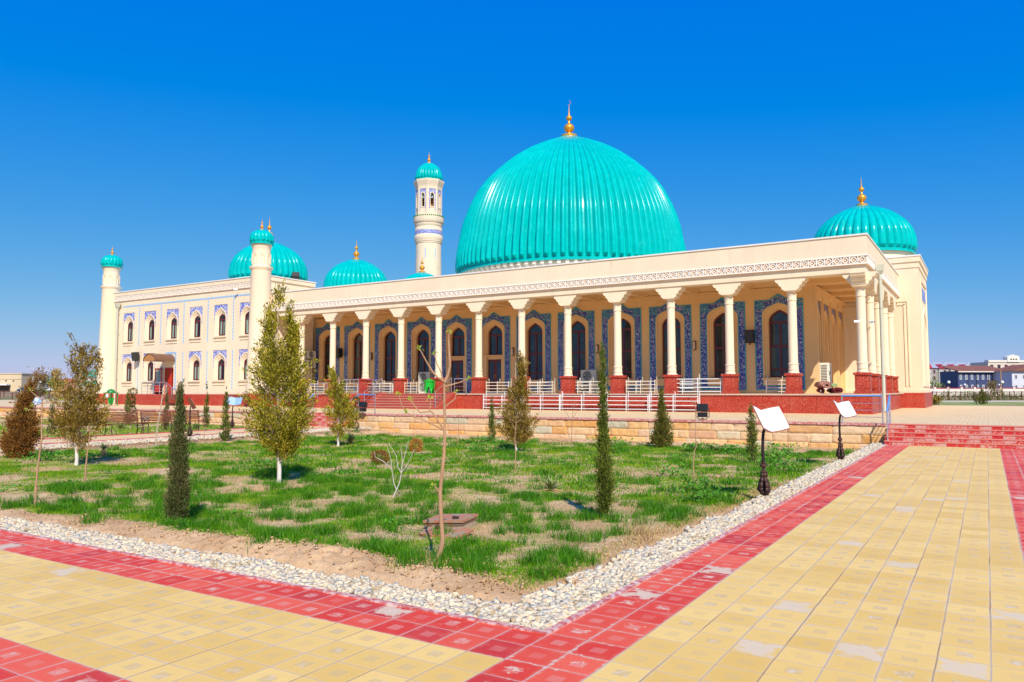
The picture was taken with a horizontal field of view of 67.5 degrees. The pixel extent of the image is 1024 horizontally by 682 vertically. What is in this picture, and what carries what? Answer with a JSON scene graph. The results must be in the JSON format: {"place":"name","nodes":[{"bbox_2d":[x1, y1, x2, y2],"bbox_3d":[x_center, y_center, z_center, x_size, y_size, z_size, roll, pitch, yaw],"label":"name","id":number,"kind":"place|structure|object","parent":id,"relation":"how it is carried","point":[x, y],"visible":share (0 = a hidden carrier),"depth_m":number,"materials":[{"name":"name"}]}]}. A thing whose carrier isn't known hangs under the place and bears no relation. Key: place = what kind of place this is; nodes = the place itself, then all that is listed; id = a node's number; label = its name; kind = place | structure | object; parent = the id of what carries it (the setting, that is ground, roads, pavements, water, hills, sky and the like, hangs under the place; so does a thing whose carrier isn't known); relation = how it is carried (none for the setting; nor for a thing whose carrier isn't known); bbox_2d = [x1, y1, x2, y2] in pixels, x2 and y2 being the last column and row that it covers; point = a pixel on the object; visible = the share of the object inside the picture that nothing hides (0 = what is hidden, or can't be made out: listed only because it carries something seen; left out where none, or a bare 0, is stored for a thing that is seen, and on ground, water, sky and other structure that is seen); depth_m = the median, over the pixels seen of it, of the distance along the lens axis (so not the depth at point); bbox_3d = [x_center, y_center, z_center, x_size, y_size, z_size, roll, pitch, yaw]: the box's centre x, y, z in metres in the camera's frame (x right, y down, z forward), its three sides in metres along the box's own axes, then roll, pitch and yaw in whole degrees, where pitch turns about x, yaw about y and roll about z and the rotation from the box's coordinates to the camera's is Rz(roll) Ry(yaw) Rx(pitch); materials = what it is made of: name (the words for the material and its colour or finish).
{"place":"outdoors","nodes":[
{"label":"outdoors","id":0,"kind":"place"},
{"bbox_2d":[0,373,44,391],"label":"beige hall","id":1,"kind":"structure","parent":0,"point":[11,382],"depth_m":259.50,"materials":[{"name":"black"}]},
{"bbox_2d":[0,417,269,437],"bbox_3d":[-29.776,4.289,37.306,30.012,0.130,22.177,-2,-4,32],"label":"grass","id":2,"kind":"structure","parent":0,"point":[133,429],"depth_m":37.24,"materials":[{"name":"green plant"}]},
{"bbox_2d":[46,400,56,434],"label":"cypress","id":3,"kind":"object","parent":2,"relation":"on","point":[51,415],"visible":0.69,"depth_m":32.41,"materials":[{"name":"green plant"}]},
{"bbox_2d":[127,388,137,426],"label":"ball tree","id":4,"kind":"object","parent":2,"relation":"on","point":[131,402],"visible":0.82,"depth_m":40.23,"materials":[{"name":"green plant"}]},
{"bbox_2d":[203,381,210,427],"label":"cypress","id":5,"kind":"object","parent":2,"relation":"on","point":[206,409],"visible":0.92,"depth_m":39.24,"materials":[{"name":"green plant"}]},
{"bbox_2d":[227,396,242,427],"bbox_3d":[-13.467,3.446,37.157,0.768,1.543,0.353,0,-4,-3],"label":"book sign","id":6,"kind":"object","parent":2,"relation":"on","point":[233,401],"visible":0.98,"depth_m":37.16,"materials":[{"name":"white metal"}]},
{"bbox_2d":[0,450,299,501],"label":"garden soil","id":7,"kind":"structure","parent":0,"point":[125,460],"depth_m":17.11,"materials":[{"name":"beige soil"}]},
{"bbox_2d":[0,367,48,457],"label":"conifer","id":8,"kind":"object","parent":7,"relation":"on","point":[22,436],"visible":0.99,"depth_m":21.21,"materials":[{"name":"orange plant"}]},
{"bbox_2d":[40,332,115,465],"bbox_3d":[-10.846,1.489,19.219,1.646,3.424,1.510,0,-4,0],"label":"leafy tree","id":9,"kind":"object","parent":7,"relation":"on","point":[83,399],"visible":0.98,"depth_m":19.12,"materials":[{"name":"green plant"}]},
{"bbox_2d":[0,426,329,443],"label":"cross path","id":10,"kind":"structure","parent":0,"point":[119,437],"depth_m":30.24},
{"bbox_2d":[71,412,144,435],"bbox_3d":[-16.027,3.297,30.418,0.636,0.907,2.800,-2,-4,32],"label":"bench","id":11,"kind":"object","parent":10,"relation":"on","point":[134,419],"visible":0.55,"depth_m":31.13,"materials":[{"name":"brown metal"}]},
{"bbox_2d":[140,410,205,433],"bbox_3d":[-14.500,3.454,32.878,0.636,0.907,2.800,-2,-4,32],"label":"bench","id":12,"kind":"object","parent":10,"relation":"on","point":[170,415],"visible":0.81,"depth_m":32.75,"materials":[{"name":"brown paint"}]},
{"bbox_2d":[0,531,546,681],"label":"path","id":13,"kind":"structure","parent":0,"point":[71,613],"depth_m":5.60,"materials":[{"name":"yellow tile"}]},
{"bbox_2d":[405,259,433,278],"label":"domed tower","id":14,"kind":"structure","parent":0,"point":[421,273],"depth_m":96.41,"materials":[{"name":"teal paint"}]},
{"bbox_2d":[0,429,858,590],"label":"grass","id":15,"kind":"structure","parent":0,"point":[16,468],"depth_m":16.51,"materials":[{"name":"green plant"}]},
{"bbox_2d":[187,398,195,436],"bbox_3d":[-12.430,2.960,29.676,0.353,1.543,0.768,1,-4,-23],"label":"book sign","id":16,"kind":"object","parent":15,"relation":"on","point":[191,403],"visible":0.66,"depth_m":29.54,"materials":[{"name":"brown metal"}]},
{"bbox_2d":[218,386,231,440],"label":"cypress","id":17,"kind":"object","parent":15,"relation":"on","point":[226,417],"visible":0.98,"depth_m":28.63,"materials":[{"name":"green plant"}]},
{"bbox_2d":[320,365,359,445],"bbox_3d":[-6.035,2.312,27.087,1.188,2.983,1.391,-3,-5,42],"label":"conifer","id":18,"kind":"object","parent":15,"relation":"on","point":[341,410],"visible":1,"depth_m":26.97,"materials":[{"name":"green plant"}]},
{"bbox_2d":[351,395,361,431],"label":"ball tree","id":19,"kind":"object","parent":15,"relation":"on","point":[357,409],"visible":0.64,"depth_m":35.25,"materials":[{"name":"green plant"}]},
{"bbox_2d":[370,449,389,464],"bbox_3d":[-3.401,3.000,19.699,0.540,0.465,0.550,0,-4,0],"label":"round bush","id":20,"kind":"object","parent":15,"relation":"on","point":[382,452],"visible":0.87,"depth_m":19.62,"materials":[{"name":"orange plant"}]},
{"bbox_2d":[0,435,824,550],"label":"leafy weeds","id":21,"kind":"object","parent":15,"relation":"on","point":[690,446],"visible":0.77,"depth_m":20.29,"materials":[{"name":"green plant"}]},
{"bbox_2d":[408,437,423,451],"bbox_3d":[-3.019,3.316,24.142,0.524,0.571,0.518,0,-4,0],"label":"golden bush","id":22,"kind":"object","parent":15,"relation":"on","point":[418,448],"visible":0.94,"depth_m":24.05,"materials":[{"name":"brown plant"}]},
{"bbox_2d":[0,426,885,629],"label":"pebbles","id":23,"kind":"object","parent":15,"relation":"on","point":[543,609],"visible":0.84,"depth_m":7.66,"materials":[{"name":"white gravel"}]},
{"bbox_2d":[752,405,790,495],"bbox_3d":[4.295,1.841,12.790,0.768,1.543,0.353,3,-5,-37],"label":"book sign","id":24,"kind":"object","parent":23,"relation":"on","point":[772,419],"visible":0.87,"depth_m":12.77,"materials":[{"name":"white metal"}]},
{"bbox_2d":[833,400,856,459],"bbox_3d":[8.412,2.264,19.425,0.768,1.543,0.353,3,-5,-37],"label":"book sign","id":25,"kind":"object","parent":23,"relation":"on","point":[845,409],"visible":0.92,"depth_m":19.41,"materials":[{"name":"white metal"}]},
{"bbox_2d":[487,395,496,439],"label":"cypress","id":26,"kind":"object","parent":15,"relation":"on","point":[491,416],"visible":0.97,"depth_m":30.42,"materials":[{"name":"green plant"}]},
{"bbox_2d":[493,349,540,451],"bbox_3d":[0.149,1.947,24.416,1.548,3.367,1.363,0,-4,0],"label":"conifer","id":27,"kind":"object","parent":15,"relation":"on","point":[519,390],"visible":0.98,"depth_m":24.28,"materials":[{"name":"green plant"}]},
{"bbox_2d":[649,386,674,447],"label":"cypress","id":28,"kind":"object","parent":15,"relation":"on","point":[660,427],"visible":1,"depth_m":25.90,"materials":[{"name":"green plant"}]},
{"bbox_2d":[744,401,758,460],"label":"cypress","id":29,"kind":"object","parent":15,"relation":"on","point":[751,428],"visible":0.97,"depth_m":20.54,"materials":[{"name":"green plant"}]},
{"bbox_2d":[0,432,859,604],"bbox_3d":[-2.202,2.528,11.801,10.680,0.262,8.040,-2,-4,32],"label":"garden soil","id":30,"kind":"structure","parent":0,"point":[327,566],"depth_m":9.08,"materials":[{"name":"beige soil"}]},
{"bbox_2d":[24,387,61,505],"bbox_3d":[-7.310,1.690,11.875,0.587,1.944,0.144,0,-4,-6],"label":"bare sapling","id":31,"kind":"object","parent":30,"relation":"on","point":[35,483],"visible":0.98,"depth_m":11.88,"materials":[{"name":"brown plant"}]},
{"bbox_2d":[161,378,194,523],"bbox_3d":[-4.477,1.533,10.269,0.461,2.080,0.393,0,-4,0],"label":"cypress","id":32,"kind":"object","parent":30,"relation":"on","point":[179,486],"visible":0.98,"depth_m":10.22,"materials":[{"name":"green plant"}]},
{"bbox_2d":[237,278,319,482],"bbox_3d":[-4.673,0.831,15.384,1.520,4.223,1.532,-2,-4,23],"label":"leafy tree","id":33,"kind":"object","parent":30,"relation":"on","point":[285,442],"visible":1,"depth_m":15.23,"materials":[{"name":"green plant"}]},
{"bbox_2d":[374,440,414,496],"bbox_3d":[-2.032,2.257,13.277,0.711,1.057,0.166,0,-4,0],"label":"bare shrub","id":34,"kind":"object","parent":30,"relation":"on","point":[401,471],"visible":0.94,"depth_m":13.28,"materials":[{"name":"white plant"}]},
{"bbox_2d":[396,329,471,559],"bbox_3d":[-0.814,1.127,7.975,0.824,2.543,0.250,1,-4,-9],"label":"bare sapling","id":35,"kind":"object","parent":30,"relation":"on","point":[441,522],"visible":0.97,"depth_m":7.99,"materials":[{"name":"brown plant"}]},
{"bbox_2d":[418,525,473,538],"bbox_3d":[-0.823,2.374,9.551,0.588,0.103,0.364,-2,-4,26],"label":"soil mound","id":36,"kind":"object","parent":30,"relation":"on","point":[456,530],"visible":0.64,"depth_m":9.51,"materials":[{"name":"brown soil"}]},
{"bbox_2d":[423,514,477,528],"bbox_3d":[-0.803,2.409,10.064,0.586,0.270,0.449,-2,-4,24],"label":"inspection hatch","id":37,"kind":"object","parent":30,"relation":"on","point":[462,520],"visible":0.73,"depth_m":9.94,"materials":[{"name":"metal"}]},
{"bbox_2d":[539,475,561,491],"bbox_3d":[0.702,2.635,14.248,0.515,0.299,0.577,-1,-4,12],"label":"yucca","id":38,"kind":"object","parent":30,"relation":"on","point":[550,484],"visible":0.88,"depth_m":14.21,"materials":[{"name":"green plant"}]},
{"bbox_2d":[590,341,618,517],"bbox_3d":[1.327,1.314,11.102,0.390,2.667,0.367,-3,-5,37],"label":"cypress","id":39,"kind":"object","parent":30,"relation":"on","point":[603,497],"visible":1,"depth_m":11.04,"materials":[{"name":"green plant"}]},
{"bbox_2d":[617,514,661,538],"bbox_3d":[1.611,2.314,9.574,0.763,0.275,0.682,1,-4,-13],"label":"straw tussock","id":40,"kind":"object","parent":30,"relation":"on","point":[639,528],"visible":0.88,"depth_m":9.51,"materials":[{"name":"beige plant"}]},
{"bbox_2d":[0,392,1020,498],"bbox_3d":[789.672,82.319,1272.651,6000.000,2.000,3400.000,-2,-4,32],"label":"ground","id":41,"kind":"structure","parent":0,"point":[5,397],"depth_m":173.40,"materials":[{"name":"beige soil"}]},
{"bbox_2d":[0,406,311,424],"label":"stone retaining wall","id":42,"kind":"structure","parent":41,"relation":"on","point":[215,417],"depth_m":44.28,"materials":[{"name":"stone"}]},
{"bbox_2d":[0,528,542,633],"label":"kerb","id":43,"kind":"structure","parent":41,"relation":"on","point":[476,619],"depth_m":6.79,"materials":[{"name":"concrete"}]},
{"bbox_2d":[301,412,351,426],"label":"stairs","id":44,"kind":"structure","parent":41,"relation":"on","point":[320,419],"depth_m":38.18,"materials":[{"name":"red brick"}]},
{"bbox_2d":[413,156,443,275],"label":"tall minaret","id":45,"kind":"object","parent":41,"relation":"on","point":[428,219],"visible":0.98,"depth_m":109.85,"materials":[{"name":"beige paint"}]},
{"bbox_2d":[354,413,886,447],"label":"stone retaining wall","id":46,"kind":"structure","parent":41,"relation":"on","point":[826,434],"depth_m":29.60,"materials":[{"name":"stone"}]},
{"bbox_2d":[696,404,709,419],"bbox_3d":[7.108,2.660,28.565,0.509,0.646,0.285,-1,-4,20],"label":"floodlight","id":47,"kind":"object","parent":46,"relation":"on","point":[702,410],"visible":0.94,"depth_m":28.46,"materials":[{"name":"black metal"}]},
{"bbox_2d":[540,444,887,634],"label":"kerb","id":48,"kind":"structure","parent":41,"relation":"on","point":[569,619],"depth_m":7.57,"materials":[{"name":"concrete"}]},
{"bbox_2d":[929,362,971,387],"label":"apartment block","id":49,"kind":"structure","parent":41,"relation":"on","point":[934,368],"depth_m":332.32,"materials":[{"name":"white"}]},
{"bbox_2d":[884,423,1023,448],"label":"stairs","id":50,"kind":"structure","parent":41,"relation":"on","point":[985,436],"depth_m":23.95,"materials":[{"name":"red brick"}]},
{"bbox_2d":[886,395,891,440],"bbox_3d":[12.365,2.508,25.139,0.090,1.455,1.040,-2,-4,32],"label":"railing","id":51,"kind":"object","parent":50,"relation":"on","point":[888,410],"visible":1,"depth_m":25.08,"materials":[{"name":"blue metal"}]},
{"bbox_2d":[940,366,999,387],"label":"blue office building","id":52,"kind":"structure","parent":41,"relation":"on","point":[971,376],"depth_m":231.81,"materials":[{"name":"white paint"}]},
{"bbox_2d":[930,386,1023,395],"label":"boundary wall","id":53,"kind":"structure","parent":41,"relation":"on","point":[973,389],"depth_m":214.01,"materials":[{"name":"white paint"}]},
{"bbox_2d":[984,379,1001,395],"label":"distant tree","id":54,"kind":"object","parent":41,"relation":"on","point":[993,384],"visible":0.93,"depth_m":189.18,"materials":[{"name":"brown plant"}]},
{"bbox_2d":[970,354,1023,367],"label":"ornate apartment block","id":55,"kind":"structure","parent":41,"relation":"on","point":[1011,359],"depth_m":299.54,"materials":[{"name":"white"}]},
{"bbox_2d":[993,364,1023,387],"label":"white gable house","id":56,"kind":"structure","parent":41,"relation":"on","point":[1012,375],"depth_m":226.20,"materials":[{"name":"paint"}]},
{"bbox_2d":[0,399,1023,426],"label":"terrace","id":57,"kind":"structure","parent":0,"point":[975,415],"depth_m":35.61,"materials":[{"name":"beige stone"}]},
{"bbox_2d":[103,389,118,404],"bbox_3d":[-31.439,4.398,59.999,0.920,1.300,0.730,-2,-4,32],"label":"waste station","id":58,"kind":"object","parent":57,"relation":"on","point":[110,399],"visible":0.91,"depth_m":59.86,"materials":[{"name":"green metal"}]},
{"bbox_2d":[112,219,316,405],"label":"two storey wing","id":59,"kind":"structure","parent":57,"relation":"on","point":[195,335],"depth_m":60.86,"materials":[{"name":"beige paint"}]},
{"bbox_2d":[96,245,122,403],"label":"corner minaret","id":60,"kind":"object","parent":59,"relation":"on","point":[111,265],"visible":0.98,"depth_m":66.37,"materials":[{"name":"beige paint"}]},
{"bbox_2d":[113,303,119,403],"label":"downpipe","id":61,"kind":"object","parent":59,"relation":"attached to","point":[117,305],"visible":0.91,"depth_m":65.72,"materials":[{"name":"white metal"}]},
{"bbox_2d":[141,382,175,400],"bbox_3d":[-27.716,4.160,61.128,4.790,1.778,1.090,-2,-4,32],"label":"railing","id":62,"kind":"object","parent":59,"relation":"on","point":[159,388],"visible":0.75,"depth_m":60.88,"materials":[{"name":"silver metal"}]},
{"bbox_2d":[139,394,189,405],"bbox_3d":[-27.721,4.847,61.075,4.900,1.200,1.180,-2,-4,32],"label":"door landing","id":63,"kind":"structure","parent":59,"relation":"in","point":[144,399],"depth_m":60.85,"materials":[{"name":"red stone"}]},
{"bbox_2d":[164,368,173,393],"bbox_3d":[-27.762,3.243,62.163,1.160,2.140,0.170,-2,-4,32],"label":"door","id":64,"kind":"structure","parent":59,"relation":"in","point":[168,375],"depth_m":62.27,"materials":[{"name":"red wood"}]},
{"bbox_2d":[219,314,225,335],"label":"window","id":65,"kind":"structure","parent":59,"relation":"in","point":[223,321],"depth_m":59.25,"materials":[{"name":"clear glass"}]},
{"bbox_2d":[244,222,273,406],"bbox_3d":[-18.593,-2.013,56.568,2.040,14.280,2.040,-2,-4,32],"label":"corner minaret","id":66,"kind":"object","parent":59,"relation":"on","point":[261,240],"visible":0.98,"depth_m":56.04,"materials":[{"name":"beige paint"}]},
{"bbox_2d":[270,394,374,407],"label":"ramp","id":67,"kind":"structure","parent":57,"relation":"on","point":[322,402],"depth_m":50.54,"materials":[{"name":"red stone"}]},
{"bbox_2d":[360,392,456,408],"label":"porch stairs","id":68,"kind":"structure","parent":57,"relation":"on","point":[384,400],"depth_m":47.83,"materials":[{"name":"red stone"}]},
{"bbox_2d":[423,378,435,393],"bbox_3d":[-5.222,2.836,48.375,0.710,0.960,0.820,-2,-4,32],"label":"litter bin","id":69,"kind":"object","parent":68,"relation":"on","point":[429,383],"visible":1,"depth_m":48.12,"materials":[{"name":"green plastic"}]},
{"bbox_2d":[522,395,561,409],"bbox_3d":[1.689,3.406,43.627,2.484,1.062,0.351,-2,-4,32],"label":"shoe rack","id":70,"kind":"object","parent":57,"relation":"on","point":[540,396],"visible":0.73,"depth_m":43.17,"materials":[{"name":"white metal"}]},
{"bbox_2d":[560,391,605,410],"bbox_3d":[3.899,3.314,42.261,2.687,1.062,0.351,-2,-4,32],"label":"shoe rack","id":71,"kind":"object","parent":57,"relation":"on","point":[581,400],"visible":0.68,"depth_m":42.20,"materials":[{"name":"white metal"}]},
{"bbox_2d":[271,101,903,413],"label":"mosque hall","id":72,"kind":"structure","parent":57,"relation":"on","point":[572,252],"depth_m":47.26,"materials":[{"name":"beige paint"}]},
{"bbox_2d":[324,335,329,381],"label":"window","id":73,"kind":"structure","parent":72,"relation":"in","point":[327,342],"depth_m":60.39,"materials":[{"name":"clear glass"}]},
{"bbox_2d":[323,240,386,286],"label":"dome","id":74,"kind":"structure","parent":72,"relation":"on","point":[356,270],"depth_m":76.66,"materials":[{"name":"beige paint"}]},
{"bbox_2d":[354,333,362,380],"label":"window","id":75,"kind":"structure","parent":72,"relation":"in","point":[358,341],"depth_m":58.64,"materials":[{"name":"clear glass"}]},
{"bbox_2d":[385,331,395,380],"bbox_3d":[-8.978,1.117,56.929,1.170,3.730,0.085,-2,-4,32],"label":"window","id":76,"kind":"structure","parent":72,"relation":"in","point":[390,340],"depth_m":56.98,"materials":[{"name":"black glass"}]},
{"bbox_2d":[417,330,428,380],"bbox_3d":[-6.334,1.007,55.295,1.170,3.730,0.085,-2,-4,32],"label":"window","id":77,"kind":"structure","parent":72,"relation":"in","point":[423,337],"depth_m":55.35,"materials":[{"name":"black glass"}]},
{"bbox_2d":[418,372,432,392],"bbox_3d":[-6.039,2.909,53.521,1.012,1.480,0.440,-2,-4,32],"label":"air conditioner","id":78,"kind":"object","parent":72,"relation":"on","point":[422,376],"visible":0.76,"depth_m":53.39,"materials":[{"name":"grey metal"}]},
{"bbox_2d":[451,360,462,391],"bbox_3d":[-3.757,2.497,53.444,1.200,2.290,0.153,-2,-4,32],"label":"door","id":79,"kind":"structure","parent":72,"relation":"in","point":[456,365],"depth_m":53.49,"materials":[{"name":"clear glass"}]},
{"bbox_2d":[452,328,463,355],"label":"window","id":80,"kind":"structure","parent":72,"relation":"in","point":[458,335],"depth_m":53.78,"materials":[{"name":"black glass"}]},
{"bbox_2d":[488,359,500,391],"bbox_3d":[-1.098,2.389,51.835,1.200,2.290,0.095,-2,-4,32],"label":"door","id":81,"kind":"structure","parent":72,"relation":"in","point":[494,365],"depth_m":51.85,"materials":[{"name":"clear glass"}]},
{"bbox_2d":[489,326,501,354],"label":"window","id":82,"kind":"structure","parent":72,"relation":"in","point":[495,335],"depth_m":52.13,"materials":[{"name":"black glass"}]},
{"bbox_2d":[528,323,542,379],"bbox_3d":[1.599,0.678,50.395,1.170,3.730,0.085,-2,-4,32],"label":"window","id":83,"kind":"structure","parent":72,"relation":"in","point":[535,367],"depth_m":50.42,"materials":[{"name":"black glass"}]},
{"bbox_2d":[527,378,554,393],"bbox_3d":[1.714,2.631,44.957,1.684,0.906,0.351,-2,-4,32],"label":"railing","id":84,"kind":"object","parent":72,"relation":"on","point":[542,388],"visible":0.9,"depth_m":44.89,"materials":[{"name":"white metal"}]},
{"bbox_2d":[571,321,585,378],"bbox_3d":[4.243,0.568,48.761,1.170,3.730,0.085,-2,-4,32],"label":"window","id":85,"kind":"structure","parent":72,"relation":"in","point":[578,329],"depth_m":48.77,"materials":[{"name":"black glass"}]},
{"bbox_2d":[581,370,598,392],"bbox_3d":[4.779,2.495,47.071,1.062,1.440,0.420,-2,-4,32],"label":"air conditioner","id":86,"kind":"object","parent":72,"relation":"on","point":[587,375],"visible":0.8,"depth_m":46.91,"materials":[{"name":"grey metal"}]},
{"bbox_2d":[621,319,631,378],"bbox_3d":[6.887,0.458,47.127,1.170,3.730,0.085,-2,-4,32],"label":"window","id":87,"kind":"structure","parent":72,"relation":"in","point":[625,325],"depth_m":47.03,"materials":[{"name":"black glass"}]},
{"bbox_2d":[626,377,656,393],"bbox_3d":[7.045,2.409,41.664,1.684,0.906,0.351,-2,-4,32],"label":"railing","id":88,"kind":"object","parent":72,"relation":"on","point":[642,384],"visible":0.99,"depth_m":41.55,"materials":[{"name":"white metal"}]},
{"bbox_2d":[663,318,680,377],"bbox_3d":[9.531,0.348,45.494,1.170,3.730,0.085,-2,-4,32],"label":"window","id":89,"kind":"structure","parent":72,"relation":"in","point":[677,324],"depth_m":45.44,"materials":[{"name":"black glass"}]},
{"bbox_2d":[677,374,722,393],"bbox_3d":[9.748,2.235,39.997,2.436,1.030,0.351,-2,-4,32],"label":"railing","id":90,"kind":"object","parent":72,"relation":"on","point":[699,387],"visible":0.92,"depth_m":39.84,"materials":[{"name":"white metal"}]},
{"bbox_2d":[714,313,725,377],"bbox_3d":[12.175,0.239,43.860,1.170,3.730,0.085,-2,-4,32],"label":"window","id":91,"kind":"structure","parent":72,"relation":"in","point":[719,323],"depth_m":44.01,"materials":[{"name":"black glass"}]},
{"bbox_2d":[744,330,754,344],"bbox_3d":[13.216,-0.192,42.499,0.500,0.830,0.605,-2,-4,32],"label":"loudspeaker","id":92,"kind":"object","parent":72,"relation":"attached to","point":[749,336],"visible":1,"depth_m":42.27,"materials":[{"name":"black plastic"}]},
{"bbox_2d":[769,310,788,376],"bbox_3d":[14.820,0.129,42.227,1.170,3.730,0.085,-2,-4,32],"label":"window","id":93,"kind":"structure","parent":72,"relation":"in","point":[778,322],"depth_m":42.27,"materials":[{"name":"black glass"}]},
{"bbox_2d":[819,363,831,392],"bbox_3d":[16.985,2.011,41.426,0.460,1.640,1.012,-2,-4,32],"label":"air conditioner","id":94,"kind":"object","parent":72,"relation":"on","point":[825,372],"visible":0.73,"depth_m":41.05,"materials":[{"name":"grey"}]},
{"bbox_2d":[876,264,885,412],"bbox_3d":[18.123,-0.090,37.489,0.320,7.335,0.410,-2,-4,32],"label":"downpipe","id":95,"kind":"object","parent":72,"relation":"attached to","point":[879,268],"visible":0.88,"depth_m":37.41,"materials":[{"name":"white metal"}]},
{"bbox_2d":[605,391,650,411],"bbox_3d":[6.152,3.221,40.869,2.484,1.062,0.351,-2,-4,32],"label":"shoe rack","id":96,"kind":"object","parent":57,"relation":"on","point":[628,396],"visible":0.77,"depth_m":40.79,"materials":[{"name":"white metal"}]},
{"bbox_2d":[649,391,699,411],"bbox_3d":[8.363,3.129,39.503,2.636,1.062,0.351,-2,-4,32],"label":"railing","id":97,"kind":"object","parent":57,"relation":"on","point":[675,405],"visible":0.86,"depth_m":39.37,"materials":[{"name":"white metal"}]},
{"bbox_2d":[841,395,883,422],"bbox_3d":[11.876,2.306,25.979,1.350,0.948,0.090,-2,-4,32],"label":"railing","id":98,"kind":"object","parent":57,"relation":"on","point":[881,396],"visible":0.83,"depth_m":25.84,"materials":[{"name":"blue metal"}]},
{"bbox_2d":[814,181,932,407],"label":"domed tower","id":99,"kind":"structure","parent":57,"relation":"on","point":[892,234],"depth_m":49.37,"materials":[{"name":"beige paint"}]},
{"bbox_2d":[0,0,1023,386],"label":"sky","id":100,"kind":"structure","parent":0,"point":[163,133],"materials":[{"name":"blue"}]},
{"bbox_2d":[465,445,1023,681],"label":"path","id":101,"kind":"structure","parent":0,"point":[896,563],"depth_m":6.48,"materials":[{"name":"beige tile"}]},
{"bbox_2d":[935,402,1023,405],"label":"lawn","id":102,"kind":"structure","parent":0,"point":[988,404],"depth_m":96.00,"materials":[{"name":"green plant"}]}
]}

